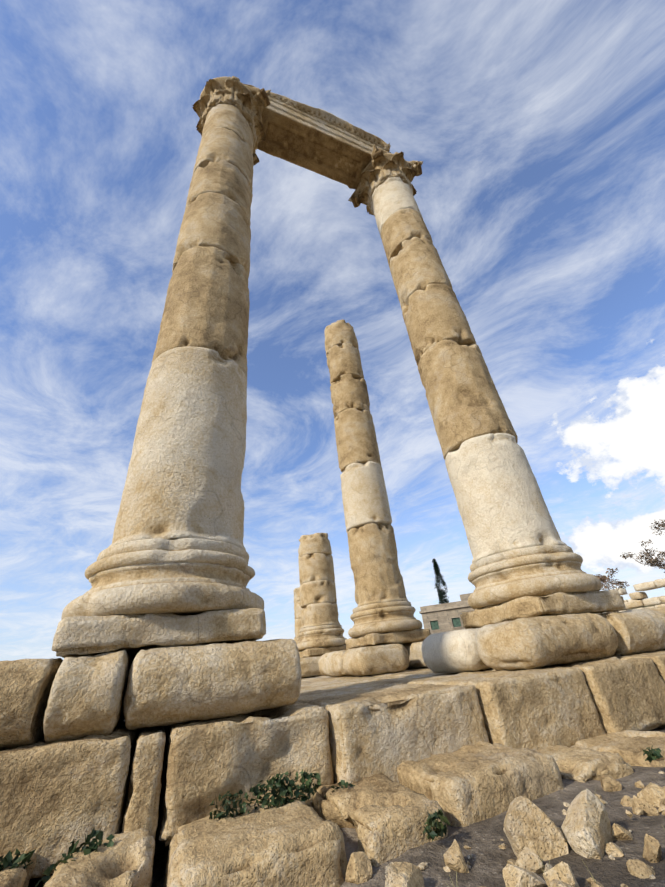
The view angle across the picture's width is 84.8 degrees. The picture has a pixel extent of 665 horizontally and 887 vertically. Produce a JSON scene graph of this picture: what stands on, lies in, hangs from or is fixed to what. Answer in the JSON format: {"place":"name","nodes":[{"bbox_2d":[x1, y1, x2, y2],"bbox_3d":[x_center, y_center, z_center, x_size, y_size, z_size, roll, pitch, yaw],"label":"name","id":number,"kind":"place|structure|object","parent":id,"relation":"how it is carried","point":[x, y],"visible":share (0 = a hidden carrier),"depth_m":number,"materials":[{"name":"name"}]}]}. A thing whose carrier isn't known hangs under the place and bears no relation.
{"place":"outdoors","nodes":[
{"label":"outdoors","id":0,"kind":"place"},
{"bbox_2d":[293,587,302,643],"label":"column","id":1,"kind":"structure","parent":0,"point":[297,618],"depth_m":12.59,"materials":[{"name":"stone"}]},
{"bbox_2d":[124,667,479,777],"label":"podium floor","id":2,"kind":"structure","parent":0,"point":[317,685],"depth_m":4.38,"materials":[{"name":"stone"}]},
{"bbox_2d":[300,641,426,677],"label":"podium pedestals","id":3,"kind":"object","parent":2,"relation":"on","point":[375,660],"visible":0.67,"depth_m":5.78,"materials":[{"name":"stone"}]},
{"bbox_2d":[296,533,346,657],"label":"column","id":4,"kind":"structure","parent":3,"relation":"on","point":[321,631],"depth_m":9.63,"materials":[{"name":"stone"}]},
{"bbox_2d":[324,320,430,649],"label":"column","id":5,"kind":"structure","parent":3,"relation":"on","point":[384,610],"depth_m":7.53,"materials":[{"name":"stone"}]},
{"bbox_2d":[0,0,664,660],"label":"sky","id":6,"kind":"structure","parent":0,"point":[537,127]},
{"bbox_2d":[28,605,664,886],"bbox_3d":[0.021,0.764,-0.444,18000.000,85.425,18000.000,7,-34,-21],"label":"ground","id":7,"kind":"structure","parent":0,"point":[482,840],"depth_m":1.41,"materials":[{"name":"grey soil"}]},
{"bbox_2d":[0,745,663,886],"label":"weeds","id":8,"kind":"object","parent":7,"relation":"on","point":[281,788],"visible":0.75,"depth_m":1.71,"materials":[{"name":"green plant"}]},
{"bbox_2d":[0,724,664,886],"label":"podium foundation","id":9,"kind":"object","parent":7,"relation":"on","point":[297,843],"visible":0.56,"depth_m":1.57,"materials":[{"name":"stone"}]},
{"bbox_2d":[0,649,664,878],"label":"stone block wall","id":10,"kind":"structure","parent":9,"relation":"on","point":[57,798],"depth_m":2.03,"materials":[{"name":"stone"}]},
{"bbox_2d":[0,639,301,749],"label":"stone block plinth","id":11,"kind":"structure","parent":10,"relation":"on","point":[60,699],"depth_m":1.97,"materials":[{"name":"stone"}]},
{"bbox_2d":[52,76,270,658],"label":"column","id":12,"kind":"structure","parent":11,"relation":"on","point":[169,567],"depth_m":3.03,"materials":[{"name":"stone"}]},
{"bbox_2d":[421,606,664,672],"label":"stone block plinth","id":13,"kind":"structure","parent":10,"relation":"on","point":[530,643],"depth_m":3.32,"materials":[{"name":"stone"}]},
{"bbox_2d":[348,144,625,628],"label":"column","id":14,"kind":"structure","parent":13,"relation":"on","point":[526,562],"depth_m":4.69,"materials":[{"name":"stone"}]},
{"bbox_2d":[229,76,390,189],"bbox_3d":[-0.473,-7.110,8.623,4.035,0.880,1.147,7,-34,-21],"label":"architrave","id":15,"kind":"object","parent":14,"relation":"on","point":[324,143],"visible":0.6,"depth_m":8.40,"materials":[{"name":"stone"}]},
{"bbox_2d":[432,558,448,603],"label":"cypress tree","id":16,"kind":"object","parent":7,"relation":"on","point":[441,594],"visible":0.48,"depth_m":77.86,"materials":[{"name":"green plant"}]},
{"bbox_2d":[419,593,473,633],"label":"museum building","id":17,"kind":"structure","parent":7,"relation":"on","point":[440,618],"depth_m":57.72,"materials":[{"name":"grey stone"}]},
{"bbox_2d":[345,771,664,886],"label":"rocks","id":18,"kind":"object","parent":7,"relation":"on","point":[532,829],"visible":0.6,"depth_m":1.30,"materials":[{"name":"stone"}]},
{"bbox_2d":[592,568,629,611],"bbox_3d":[11.834,7.030,15.552,2.075,3.534,2.979,7,-34,-21],"label":"tree","id":19,"kind":"object","parent":7,"relation":"on","point":[603,578],"visible":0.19,"depth_m":15.28,"materials":[{"name":"brown plant"}]},
{"bbox_2d":[596,578,664,613],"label":"ruin walls","id":20,"kind":"structure","parent":7,"relation":"on","point":[637,600],"depth_m":17.69,"materials":[{"name":"stone"}]},
{"bbox_2d":[620,518,664,572],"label":"tree","id":21,"kind":"object","parent":7,"relation":"on","point":[651,562],"visible":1,"depth_m":14.78,"materials":[{"name":"brown plant"}]}
]}

